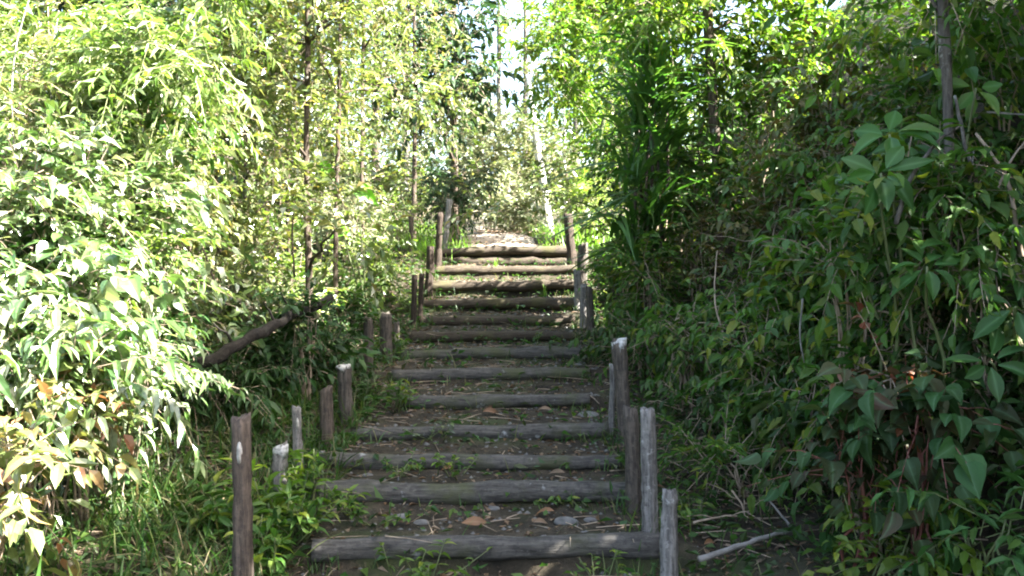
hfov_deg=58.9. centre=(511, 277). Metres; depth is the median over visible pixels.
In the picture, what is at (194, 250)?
shrub
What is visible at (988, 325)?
palmate plant
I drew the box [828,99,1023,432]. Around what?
shrub
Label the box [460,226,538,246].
path
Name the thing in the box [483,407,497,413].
fallen leaf
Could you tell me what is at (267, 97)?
forest tree
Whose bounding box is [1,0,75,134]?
forest tree
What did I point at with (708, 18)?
bank tree
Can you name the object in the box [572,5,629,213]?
forest tree
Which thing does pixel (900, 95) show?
shrub
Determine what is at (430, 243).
grass tuft
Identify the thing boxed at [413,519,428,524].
stone
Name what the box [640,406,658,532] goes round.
wooden post
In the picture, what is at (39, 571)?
grass tuft
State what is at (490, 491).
log step
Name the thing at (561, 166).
bush
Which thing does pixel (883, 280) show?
shrub
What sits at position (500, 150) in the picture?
bush
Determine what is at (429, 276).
wooden post
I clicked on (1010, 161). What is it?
bare stem
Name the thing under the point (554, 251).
log step
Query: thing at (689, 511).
weed
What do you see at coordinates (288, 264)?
shrub
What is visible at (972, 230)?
bare stem
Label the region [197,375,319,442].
grass tuft
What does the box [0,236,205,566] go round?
shrub
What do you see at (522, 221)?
bush
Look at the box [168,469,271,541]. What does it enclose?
weed
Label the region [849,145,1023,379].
shrub
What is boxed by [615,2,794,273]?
shrub
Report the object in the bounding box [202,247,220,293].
bare stem
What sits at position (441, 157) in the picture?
wood
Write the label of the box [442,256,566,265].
log step
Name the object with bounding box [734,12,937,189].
shrub
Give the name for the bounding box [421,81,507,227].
bush
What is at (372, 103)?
forest tree
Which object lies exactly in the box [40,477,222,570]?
grass tuft
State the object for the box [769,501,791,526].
fallen twig
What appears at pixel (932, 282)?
palmate plant
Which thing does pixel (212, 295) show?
shrub
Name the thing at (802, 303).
bare stem
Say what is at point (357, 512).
weed
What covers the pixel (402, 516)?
stone
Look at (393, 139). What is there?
sapling
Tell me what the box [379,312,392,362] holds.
wooden post
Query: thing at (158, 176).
shrub
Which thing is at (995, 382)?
palmate plant
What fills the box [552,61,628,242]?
forest tree
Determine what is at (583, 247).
wooden post
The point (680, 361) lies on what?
shrub
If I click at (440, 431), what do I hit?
weed
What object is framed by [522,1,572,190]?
forest tree
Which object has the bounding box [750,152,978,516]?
shrub
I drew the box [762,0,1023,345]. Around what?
bank tree
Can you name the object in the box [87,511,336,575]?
grass tuft
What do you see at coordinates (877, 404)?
shrub
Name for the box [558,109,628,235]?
bush
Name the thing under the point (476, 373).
log step
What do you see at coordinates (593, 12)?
forest tree
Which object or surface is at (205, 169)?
shrub
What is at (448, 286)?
log step
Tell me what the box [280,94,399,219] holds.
bush
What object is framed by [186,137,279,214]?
bush
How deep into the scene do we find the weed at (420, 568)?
3.99 m
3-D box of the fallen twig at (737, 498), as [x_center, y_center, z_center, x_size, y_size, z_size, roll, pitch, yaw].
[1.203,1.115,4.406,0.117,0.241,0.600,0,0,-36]
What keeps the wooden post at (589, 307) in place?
on the ground at (558, 566)
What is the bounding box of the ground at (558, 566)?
[0,0,1023,575]
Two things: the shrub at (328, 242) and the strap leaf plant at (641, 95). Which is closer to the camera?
the strap leaf plant at (641, 95)
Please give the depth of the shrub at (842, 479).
4.30 m
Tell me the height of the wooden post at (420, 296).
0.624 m
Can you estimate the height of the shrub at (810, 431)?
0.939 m
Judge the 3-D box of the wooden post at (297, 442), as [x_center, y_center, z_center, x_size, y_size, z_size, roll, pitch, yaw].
[-1.214,0.959,5.151,0.074,0.480,0.063,0,0,0]
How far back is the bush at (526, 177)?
18.67 m
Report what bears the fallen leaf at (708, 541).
on the ground at (558, 566)
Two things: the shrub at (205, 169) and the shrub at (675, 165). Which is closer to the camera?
the shrub at (205, 169)
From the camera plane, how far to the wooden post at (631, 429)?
4.66 m
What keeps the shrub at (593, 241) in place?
on the ground at (558, 566)
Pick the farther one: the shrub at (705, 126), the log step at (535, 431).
the shrub at (705, 126)
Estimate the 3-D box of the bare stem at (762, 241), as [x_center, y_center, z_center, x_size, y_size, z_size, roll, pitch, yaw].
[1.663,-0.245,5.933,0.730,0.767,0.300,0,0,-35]
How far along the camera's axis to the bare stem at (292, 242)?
6.59 m
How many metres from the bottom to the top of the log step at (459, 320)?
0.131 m
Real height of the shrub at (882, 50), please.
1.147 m
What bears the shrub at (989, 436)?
on the ground at (558, 566)
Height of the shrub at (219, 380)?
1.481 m
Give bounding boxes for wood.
[1,1,824,209]
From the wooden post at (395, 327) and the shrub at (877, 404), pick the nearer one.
the shrub at (877, 404)
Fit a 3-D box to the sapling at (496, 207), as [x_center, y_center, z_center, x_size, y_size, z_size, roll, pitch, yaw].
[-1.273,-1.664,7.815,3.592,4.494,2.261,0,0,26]
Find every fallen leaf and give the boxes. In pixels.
[462,516,485,524]
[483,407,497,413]
[533,518,546,522]
[535,507,553,514]
[549,469,564,473]
[704,538,715,543]
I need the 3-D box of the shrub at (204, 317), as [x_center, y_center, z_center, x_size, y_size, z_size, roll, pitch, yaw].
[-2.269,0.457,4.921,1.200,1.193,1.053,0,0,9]
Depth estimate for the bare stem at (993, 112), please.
4.47 m
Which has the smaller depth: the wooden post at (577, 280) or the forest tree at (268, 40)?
the wooden post at (577, 280)
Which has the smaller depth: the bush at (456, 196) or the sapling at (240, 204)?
the sapling at (240, 204)
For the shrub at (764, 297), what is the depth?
5.14 m
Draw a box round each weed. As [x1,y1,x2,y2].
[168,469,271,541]
[212,457,349,548]
[218,506,298,575]
[259,479,340,544]
[279,448,334,499]
[314,482,371,519]
[343,500,412,527]
[351,368,392,409]
[364,378,418,412]
[374,332,413,362]
[374,538,492,575]
[380,447,425,479]
[392,288,417,311]
[403,421,455,440]
[431,452,478,480]
[520,332,562,345]
[536,490,600,506]
[563,548,639,575]
[582,336,610,362]
[608,435,667,469]
[657,479,715,526]
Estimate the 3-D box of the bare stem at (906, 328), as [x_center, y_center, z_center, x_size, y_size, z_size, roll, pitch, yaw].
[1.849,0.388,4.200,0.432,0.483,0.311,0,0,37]
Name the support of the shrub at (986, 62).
on the ground at (558, 566)
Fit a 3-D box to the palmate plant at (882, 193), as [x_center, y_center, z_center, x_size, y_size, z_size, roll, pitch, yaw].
[1.712,0.146,4.165,0.478,1.875,0.572,0,0,0]
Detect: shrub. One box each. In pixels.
[0,0,219,174]
[0,6,120,382]
[0,101,210,313]
[0,118,255,424]
[0,203,138,476]
[0,226,188,530]
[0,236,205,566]
[0,276,253,514]
[0,339,154,543]
[0,379,120,575]
[38,3,243,413]
[57,198,248,467]
[73,268,219,459]
[81,265,265,431]
[124,101,261,372]
[127,39,268,351]
[143,327,316,449]
[144,276,264,398]
[157,208,292,344]
[178,243,296,360]
[206,303,358,413]
[208,162,324,308]
[241,242,361,330]
[247,269,349,403]
[274,291,392,397]
[283,181,375,262]
[299,274,393,336]
[310,169,401,267]
[319,219,434,309]
[353,185,444,246]
[563,307,691,396]
[566,177,683,296]
[570,232,668,303]
[576,60,711,279]
[576,118,694,292]
[588,227,697,351]
[593,291,754,426]
[604,249,709,328]
[610,116,727,287]
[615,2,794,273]
[615,350,767,478]
[639,388,875,513]
[643,191,746,309]
[650,126,792,267]
[661,238,805,403]
[664,278,858,454]
[668,35,828,214]
[684,184,824,330]
[685,301,867,472]
[689,0,870,186]
[711,114,848,280]
[718,223,895,397]
[729,365,899,515]
[732,398,975,574]
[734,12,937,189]
[740,118,892,285]
[740,340,926,533]
[748,364,946,535]
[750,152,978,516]
[753,291,944,519]
[777,106,1004,353]
[788,0,990,129]
[802,459,1000,575]
[805,41,1023,207]
[805,348,1023,575]
[806,245,1020,454]
[820,302,945,556]
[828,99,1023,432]
[840,213,1023,452]
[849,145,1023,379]
[864,102,1023,241]
[870,459,1023,575]
[874,286,1023,460]
[880,352,1023,492]
[896,0,1023,175]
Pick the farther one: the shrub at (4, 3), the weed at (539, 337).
the weed at (539, 337)
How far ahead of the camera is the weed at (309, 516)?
4.23 m
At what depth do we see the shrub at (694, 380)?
5.36 m
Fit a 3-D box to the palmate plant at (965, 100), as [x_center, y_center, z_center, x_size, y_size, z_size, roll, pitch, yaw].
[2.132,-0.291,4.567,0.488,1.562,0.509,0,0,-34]
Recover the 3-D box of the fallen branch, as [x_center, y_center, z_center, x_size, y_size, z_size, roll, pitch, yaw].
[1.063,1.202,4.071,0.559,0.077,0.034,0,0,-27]
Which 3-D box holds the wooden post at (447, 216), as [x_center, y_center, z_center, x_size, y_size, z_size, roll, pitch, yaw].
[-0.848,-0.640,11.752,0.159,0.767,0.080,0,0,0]
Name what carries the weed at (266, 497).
on the ground at (558, 566)
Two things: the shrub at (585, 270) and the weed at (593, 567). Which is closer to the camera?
the weed at (593, 567)
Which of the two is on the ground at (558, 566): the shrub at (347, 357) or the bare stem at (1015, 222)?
the shrub at (347, 357)
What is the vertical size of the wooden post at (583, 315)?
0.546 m
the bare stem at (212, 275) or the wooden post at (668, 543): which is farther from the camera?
the bare stem at (212, 275)
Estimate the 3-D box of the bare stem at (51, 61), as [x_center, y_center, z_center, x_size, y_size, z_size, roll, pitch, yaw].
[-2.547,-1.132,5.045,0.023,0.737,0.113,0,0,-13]
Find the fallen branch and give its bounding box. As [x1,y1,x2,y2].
[697,530,792,561]
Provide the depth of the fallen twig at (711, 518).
4.34 m
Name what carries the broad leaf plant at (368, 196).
on the ground at (558, 566)
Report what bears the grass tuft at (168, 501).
on the ground at (558, 566)
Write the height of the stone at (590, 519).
0.030 m
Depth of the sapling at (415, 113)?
9.70 m
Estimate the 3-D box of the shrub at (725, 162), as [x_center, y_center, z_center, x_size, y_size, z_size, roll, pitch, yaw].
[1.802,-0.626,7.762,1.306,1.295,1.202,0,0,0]
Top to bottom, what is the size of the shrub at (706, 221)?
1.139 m
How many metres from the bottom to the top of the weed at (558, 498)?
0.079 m
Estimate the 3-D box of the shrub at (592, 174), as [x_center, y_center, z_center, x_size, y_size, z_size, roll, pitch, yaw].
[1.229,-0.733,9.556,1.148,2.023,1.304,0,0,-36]
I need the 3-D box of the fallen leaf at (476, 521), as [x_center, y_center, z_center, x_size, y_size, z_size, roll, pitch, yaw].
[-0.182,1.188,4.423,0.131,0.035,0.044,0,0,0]
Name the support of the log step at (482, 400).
on the ground at (558, 566)
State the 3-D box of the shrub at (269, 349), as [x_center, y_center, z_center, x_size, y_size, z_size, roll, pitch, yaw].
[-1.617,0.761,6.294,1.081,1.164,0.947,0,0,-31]
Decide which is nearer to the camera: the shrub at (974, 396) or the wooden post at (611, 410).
the shrub at (974, 396)
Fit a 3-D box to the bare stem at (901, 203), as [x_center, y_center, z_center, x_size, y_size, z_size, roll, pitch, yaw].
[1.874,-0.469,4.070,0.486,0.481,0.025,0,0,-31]
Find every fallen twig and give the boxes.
[658,486,789,523]
[708,475,777,529]
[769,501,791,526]
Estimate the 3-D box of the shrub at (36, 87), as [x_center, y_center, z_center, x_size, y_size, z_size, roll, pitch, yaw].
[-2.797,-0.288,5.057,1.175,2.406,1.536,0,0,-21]
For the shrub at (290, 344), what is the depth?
6.14 m
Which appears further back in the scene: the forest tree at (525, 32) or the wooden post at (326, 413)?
the forest tree at (525, 32)
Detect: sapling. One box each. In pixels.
[1,0,304,199]
[14,0,220,192]
[36,0,409,303]
[69,0,379,321]
[129,0,299,293]
[161,0,493,265]
[173,0,454,347]
[211,0,578,316]
[240,0,444,283]
[278,0,464,240]
[334,0,501,237]
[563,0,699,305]
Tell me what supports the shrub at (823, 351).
on the ground at (558, 566)
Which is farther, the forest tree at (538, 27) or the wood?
the wood
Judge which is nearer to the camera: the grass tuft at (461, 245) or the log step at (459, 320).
the log step at (459, 320)
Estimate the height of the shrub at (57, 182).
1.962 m
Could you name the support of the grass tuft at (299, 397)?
on the ground at (558, 566)
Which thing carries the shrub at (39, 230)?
on the ground at (558, 566)
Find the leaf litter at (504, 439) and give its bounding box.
[0,161,1023,575]
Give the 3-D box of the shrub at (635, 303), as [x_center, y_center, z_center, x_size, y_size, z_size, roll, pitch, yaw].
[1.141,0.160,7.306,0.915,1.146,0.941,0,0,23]
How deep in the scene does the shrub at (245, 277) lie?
6.75 m
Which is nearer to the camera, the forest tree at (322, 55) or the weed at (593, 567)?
the weed at (593, 567)
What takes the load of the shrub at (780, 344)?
on the ground at (558, 566)
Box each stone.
[397,513,405,518]
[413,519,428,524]
[488,506,499,510]
[554,516,578,524]
[578,411,598,416]
[583,517,597,522]
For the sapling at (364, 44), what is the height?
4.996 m
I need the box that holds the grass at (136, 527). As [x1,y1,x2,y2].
[0,11,1023,575]
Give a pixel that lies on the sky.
(512, 4)
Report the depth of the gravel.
5.66 m
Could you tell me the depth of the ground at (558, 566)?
5.13 m
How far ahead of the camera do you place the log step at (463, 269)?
10.96 m
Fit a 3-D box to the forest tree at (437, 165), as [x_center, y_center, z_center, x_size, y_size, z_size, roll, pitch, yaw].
[-2.117,-3.906,34.012,2.757,6.200,2.225,0,0,0]
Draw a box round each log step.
[305,479,624,504]
[311,531,659,561]
[319,451,623,471]
[352,422,608,440]
[391,367,589,381]
[400,393,589,409]
[401,346,580,359]
[411,330,578,342]
[423,297,574,309]
[423,315,574,325]
[433,279,573,291]
[434,265,574,273]
[442,245,566,256]
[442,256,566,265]
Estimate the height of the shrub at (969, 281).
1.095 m
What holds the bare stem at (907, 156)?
hanging from the shrub at (923, 174)
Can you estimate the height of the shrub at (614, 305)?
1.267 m
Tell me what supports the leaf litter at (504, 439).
on the ground at (558, 566)
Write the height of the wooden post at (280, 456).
0.418 m
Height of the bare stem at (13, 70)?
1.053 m
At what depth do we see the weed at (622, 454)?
5.22 m
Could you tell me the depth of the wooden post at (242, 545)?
3.57 m
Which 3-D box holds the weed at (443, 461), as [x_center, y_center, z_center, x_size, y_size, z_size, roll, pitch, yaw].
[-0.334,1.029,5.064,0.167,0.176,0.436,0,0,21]
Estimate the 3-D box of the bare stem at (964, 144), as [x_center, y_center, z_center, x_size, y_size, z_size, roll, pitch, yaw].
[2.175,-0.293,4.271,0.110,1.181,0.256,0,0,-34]
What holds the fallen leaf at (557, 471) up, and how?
on the ground at (558, 566)
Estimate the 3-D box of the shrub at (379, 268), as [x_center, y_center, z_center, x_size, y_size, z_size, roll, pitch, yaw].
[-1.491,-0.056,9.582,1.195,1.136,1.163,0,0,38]
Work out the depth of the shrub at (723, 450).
4.76 m
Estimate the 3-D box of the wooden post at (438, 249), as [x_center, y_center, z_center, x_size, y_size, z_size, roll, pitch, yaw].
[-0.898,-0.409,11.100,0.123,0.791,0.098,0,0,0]
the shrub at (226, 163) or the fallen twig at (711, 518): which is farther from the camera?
the shrub at (226, 163)
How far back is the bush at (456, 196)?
14.16 m
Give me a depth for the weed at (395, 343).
7.46 m
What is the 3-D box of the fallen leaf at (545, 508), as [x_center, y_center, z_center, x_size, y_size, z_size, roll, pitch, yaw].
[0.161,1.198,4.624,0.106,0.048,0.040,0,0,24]
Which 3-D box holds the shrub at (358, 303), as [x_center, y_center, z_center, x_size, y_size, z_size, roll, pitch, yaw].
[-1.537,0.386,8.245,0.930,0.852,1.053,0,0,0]
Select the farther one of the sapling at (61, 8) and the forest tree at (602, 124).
the forest tree at (602, 124)
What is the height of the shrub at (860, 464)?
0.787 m
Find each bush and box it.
[1,89,126,174]
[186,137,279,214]
[218,114,334,207]
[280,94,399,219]
[339,132,442,233]
[388,147,460,231]
[403,152,502,244]
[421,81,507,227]
[437,87,569,230]
[468,164,556,235]
[488,103,578,226]
[517,117,603,230]
[537,168,623,244]
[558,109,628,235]
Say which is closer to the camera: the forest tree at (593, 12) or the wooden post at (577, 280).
the wooden post at (577, 280)
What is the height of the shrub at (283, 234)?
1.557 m
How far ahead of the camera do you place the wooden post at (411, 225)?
11.57 m
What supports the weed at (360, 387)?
on the ground at (558, 566)
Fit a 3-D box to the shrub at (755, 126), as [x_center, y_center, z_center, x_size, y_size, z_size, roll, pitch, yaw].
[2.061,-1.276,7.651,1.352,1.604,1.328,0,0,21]
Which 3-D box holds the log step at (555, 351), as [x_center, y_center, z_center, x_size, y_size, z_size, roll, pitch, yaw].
[-0.178,0.639,7.597,1.514,0.135,0.125,0,0,0]
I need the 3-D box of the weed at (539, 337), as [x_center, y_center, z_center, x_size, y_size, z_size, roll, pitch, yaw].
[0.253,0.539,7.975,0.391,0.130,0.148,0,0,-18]
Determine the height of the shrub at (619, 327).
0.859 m
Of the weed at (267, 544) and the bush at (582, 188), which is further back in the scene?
the bush at (582, 188)
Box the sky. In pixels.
[0,0,848,191]
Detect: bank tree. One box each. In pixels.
[593,0,848,265]
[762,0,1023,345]
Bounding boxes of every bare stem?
[11,0,28,169]
[50,10,58,127]
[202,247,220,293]
[291,187,296,276]
[703,250,735,337]
[710,196,801,289]
[799,299,804,362]
[869,310,932,361]
[894,126,960,224]
[907,136,911,261]
[921,142,1023,188]
[953,95,999,291]
[970,151,973,303]
[975,133,1023,280]
[986,111,1023,114]
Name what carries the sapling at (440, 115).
on the ground at (558, 566)
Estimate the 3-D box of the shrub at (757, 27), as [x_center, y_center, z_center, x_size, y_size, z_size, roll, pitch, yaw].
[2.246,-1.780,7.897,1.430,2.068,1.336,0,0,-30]
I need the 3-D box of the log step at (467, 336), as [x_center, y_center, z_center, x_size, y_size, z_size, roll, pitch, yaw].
[-0.155,0.545,8.293,1.540,0.122,0.126,0,0,0]
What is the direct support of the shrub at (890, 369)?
on the ground at (558, 566)
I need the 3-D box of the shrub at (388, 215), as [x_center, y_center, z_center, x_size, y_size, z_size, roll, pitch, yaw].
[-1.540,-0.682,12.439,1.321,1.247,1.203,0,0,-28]
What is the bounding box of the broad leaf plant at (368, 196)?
[316,161,378,310]
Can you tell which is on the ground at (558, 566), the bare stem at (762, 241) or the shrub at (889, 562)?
the shrub at (889, 562)
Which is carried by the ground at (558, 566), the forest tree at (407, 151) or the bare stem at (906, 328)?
the forest tree at (407, 151)
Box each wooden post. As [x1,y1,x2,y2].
[230,412,253,575]
[271,441,288,498]
[292,405,303,472]
[319,385,333,449]
[335,363,353,424]
[363,316,373,373]
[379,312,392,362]
[392,322,399,351]
[408,213,413,251]
[411,274,417,329]
[417,273,424,326]
[424,245,434,299]
[434,212,443,266]
[442,198,452,248]
[564,213,576,264]
[573,269,581,310]
[577,242,588,283]
[580,282,586,327]
[586,285,594,341]
[608,363,615,434]
[611,337,629,445]
[623,405,641,512]
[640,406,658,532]
[659,488,678,575]
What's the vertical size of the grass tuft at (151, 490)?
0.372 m
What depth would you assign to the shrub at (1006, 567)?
3.34 m
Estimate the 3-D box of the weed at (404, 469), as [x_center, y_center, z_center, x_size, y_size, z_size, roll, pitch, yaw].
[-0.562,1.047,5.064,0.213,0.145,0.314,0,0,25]
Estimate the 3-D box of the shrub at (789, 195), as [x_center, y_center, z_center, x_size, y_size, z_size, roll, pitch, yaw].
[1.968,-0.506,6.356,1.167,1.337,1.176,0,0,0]
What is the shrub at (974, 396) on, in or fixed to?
on the ground at (558, 566)
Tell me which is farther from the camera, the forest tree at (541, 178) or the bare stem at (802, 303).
the forest tree at (541, 178)
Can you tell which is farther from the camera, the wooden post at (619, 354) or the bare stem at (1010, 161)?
the wooden post at (619, 354)
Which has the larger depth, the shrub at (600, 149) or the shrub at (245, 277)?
the shrub at (600, 149)
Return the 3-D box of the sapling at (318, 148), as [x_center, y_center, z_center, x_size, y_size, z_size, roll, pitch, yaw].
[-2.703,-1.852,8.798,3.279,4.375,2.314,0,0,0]
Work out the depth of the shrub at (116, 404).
3.96 m
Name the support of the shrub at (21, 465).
on the ground at (558, 566)
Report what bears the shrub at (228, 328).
on the ground at (558, 566)
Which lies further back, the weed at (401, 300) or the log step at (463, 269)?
the log step at (463, 269)
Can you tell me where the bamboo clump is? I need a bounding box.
[0,0,298,337]
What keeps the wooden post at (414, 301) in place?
on the ground at (558, 566)
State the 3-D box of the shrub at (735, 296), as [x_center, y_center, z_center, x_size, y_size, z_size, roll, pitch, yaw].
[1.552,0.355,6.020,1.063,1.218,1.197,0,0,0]
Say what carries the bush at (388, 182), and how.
on the ground at (558, 566)
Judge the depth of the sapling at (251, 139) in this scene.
8.10 m
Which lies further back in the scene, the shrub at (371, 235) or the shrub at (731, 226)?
the shrub at (371, 235)
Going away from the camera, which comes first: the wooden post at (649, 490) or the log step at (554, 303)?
the wooden post at (649, 490)
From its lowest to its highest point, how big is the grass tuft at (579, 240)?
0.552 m
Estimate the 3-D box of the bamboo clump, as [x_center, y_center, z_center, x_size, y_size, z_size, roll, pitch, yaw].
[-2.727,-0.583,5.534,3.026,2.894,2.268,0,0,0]
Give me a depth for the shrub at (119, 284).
4.07 m
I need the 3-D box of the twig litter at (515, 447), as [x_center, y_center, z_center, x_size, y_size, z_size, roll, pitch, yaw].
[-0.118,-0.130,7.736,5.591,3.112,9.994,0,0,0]
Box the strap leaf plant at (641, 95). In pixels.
[488,8,770,353]
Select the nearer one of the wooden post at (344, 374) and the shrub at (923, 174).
the shrub at (923, 174)
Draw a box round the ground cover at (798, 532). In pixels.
[0,0,1023,575]
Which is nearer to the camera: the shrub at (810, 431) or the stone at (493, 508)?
the shrub at (810, 431)
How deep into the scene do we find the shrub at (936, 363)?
4.25 m
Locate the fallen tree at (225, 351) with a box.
[186,293,334,374]
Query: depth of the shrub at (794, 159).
5.94 m
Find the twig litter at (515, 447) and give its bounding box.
[1,145,1023,575]
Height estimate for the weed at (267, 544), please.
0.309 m
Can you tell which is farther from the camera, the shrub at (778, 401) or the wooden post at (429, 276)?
the wooden post at (429, 276)
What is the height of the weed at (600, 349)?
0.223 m
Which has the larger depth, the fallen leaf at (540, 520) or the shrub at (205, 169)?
the shrub at (205, 169)
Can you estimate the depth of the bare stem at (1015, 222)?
4.06 m
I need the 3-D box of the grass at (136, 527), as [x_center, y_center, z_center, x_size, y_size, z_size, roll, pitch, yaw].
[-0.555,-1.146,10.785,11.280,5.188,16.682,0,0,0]
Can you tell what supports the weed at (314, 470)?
on the ground at (558, 566)
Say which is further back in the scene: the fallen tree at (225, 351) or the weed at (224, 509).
the fallen tree at (225, 351)
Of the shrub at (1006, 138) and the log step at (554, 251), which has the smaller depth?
the shrub at (1006, 138)
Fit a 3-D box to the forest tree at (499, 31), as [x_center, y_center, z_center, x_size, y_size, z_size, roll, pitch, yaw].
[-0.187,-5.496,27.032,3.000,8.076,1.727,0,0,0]
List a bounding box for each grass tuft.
[36,554,123,575]
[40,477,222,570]
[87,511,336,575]
[97,446,258,518]
[108,448,301,529]
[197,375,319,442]
[272,380,334,429]
[405,227,455,263]
[450,233,481,247]
[541,280,547,296]
[555,224,615,250]
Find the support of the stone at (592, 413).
on the ground at (558, 566)
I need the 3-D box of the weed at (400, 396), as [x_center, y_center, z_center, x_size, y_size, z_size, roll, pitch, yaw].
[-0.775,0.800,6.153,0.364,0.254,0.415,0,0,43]
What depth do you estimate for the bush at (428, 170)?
15.95 m
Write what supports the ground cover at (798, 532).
on the ground at (558, 566)
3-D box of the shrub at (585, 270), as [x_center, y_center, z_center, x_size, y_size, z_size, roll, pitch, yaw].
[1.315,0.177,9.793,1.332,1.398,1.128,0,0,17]
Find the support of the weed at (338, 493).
on the ground at (558, 566)
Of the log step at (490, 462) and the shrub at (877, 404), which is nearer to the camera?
the shrub at (877, 404)
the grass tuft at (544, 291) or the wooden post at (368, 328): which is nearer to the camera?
the wooden post at (368, 328)
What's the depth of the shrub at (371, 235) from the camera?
10.63 m
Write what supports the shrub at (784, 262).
on the ground at (558, 566)
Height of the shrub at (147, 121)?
2.603 m
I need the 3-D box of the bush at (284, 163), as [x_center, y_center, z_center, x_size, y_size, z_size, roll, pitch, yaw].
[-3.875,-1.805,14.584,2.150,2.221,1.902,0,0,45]
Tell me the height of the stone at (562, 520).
0.045 m
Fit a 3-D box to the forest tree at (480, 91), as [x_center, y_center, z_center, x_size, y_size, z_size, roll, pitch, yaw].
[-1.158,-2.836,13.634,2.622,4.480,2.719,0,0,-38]
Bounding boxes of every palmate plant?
[824,110,944,492]
[858,218,1001,464]
[873,66,1002,261]
[944,326,1023,457]
[967,202,1023,401]
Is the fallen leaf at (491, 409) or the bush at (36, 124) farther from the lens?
the bush at (36, 124)
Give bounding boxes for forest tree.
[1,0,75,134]
[207,0,301,196]
[253,0,330,146]
[255,0,382,208]
[309,0,445,212]
[353,0,442,210]
[355,0,532,236]
[425,120,474,205]
[463,0,545,197]
[492,0,702,184]
[497,37,585,230]
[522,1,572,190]
[522,1,597,227]
[524,3,612,217]
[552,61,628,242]
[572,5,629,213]
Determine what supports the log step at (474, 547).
on the ground at (558, 566)
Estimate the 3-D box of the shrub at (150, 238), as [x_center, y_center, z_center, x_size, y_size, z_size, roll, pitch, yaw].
[-2.129,0.330,4.931,1.130,1.495,1.036,0,0,25]
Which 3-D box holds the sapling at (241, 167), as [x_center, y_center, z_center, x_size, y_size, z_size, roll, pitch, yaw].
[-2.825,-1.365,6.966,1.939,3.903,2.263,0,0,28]
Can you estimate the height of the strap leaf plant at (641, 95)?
2.866 m
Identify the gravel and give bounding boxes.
[292,263,722,575]
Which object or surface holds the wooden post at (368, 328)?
on the ground at (558, 566)
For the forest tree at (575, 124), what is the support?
on the ground at (558, 566)
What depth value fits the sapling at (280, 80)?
7.09 m
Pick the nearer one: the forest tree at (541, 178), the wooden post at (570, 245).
the wooden post at (570, 245)
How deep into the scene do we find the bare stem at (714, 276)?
5.72 m

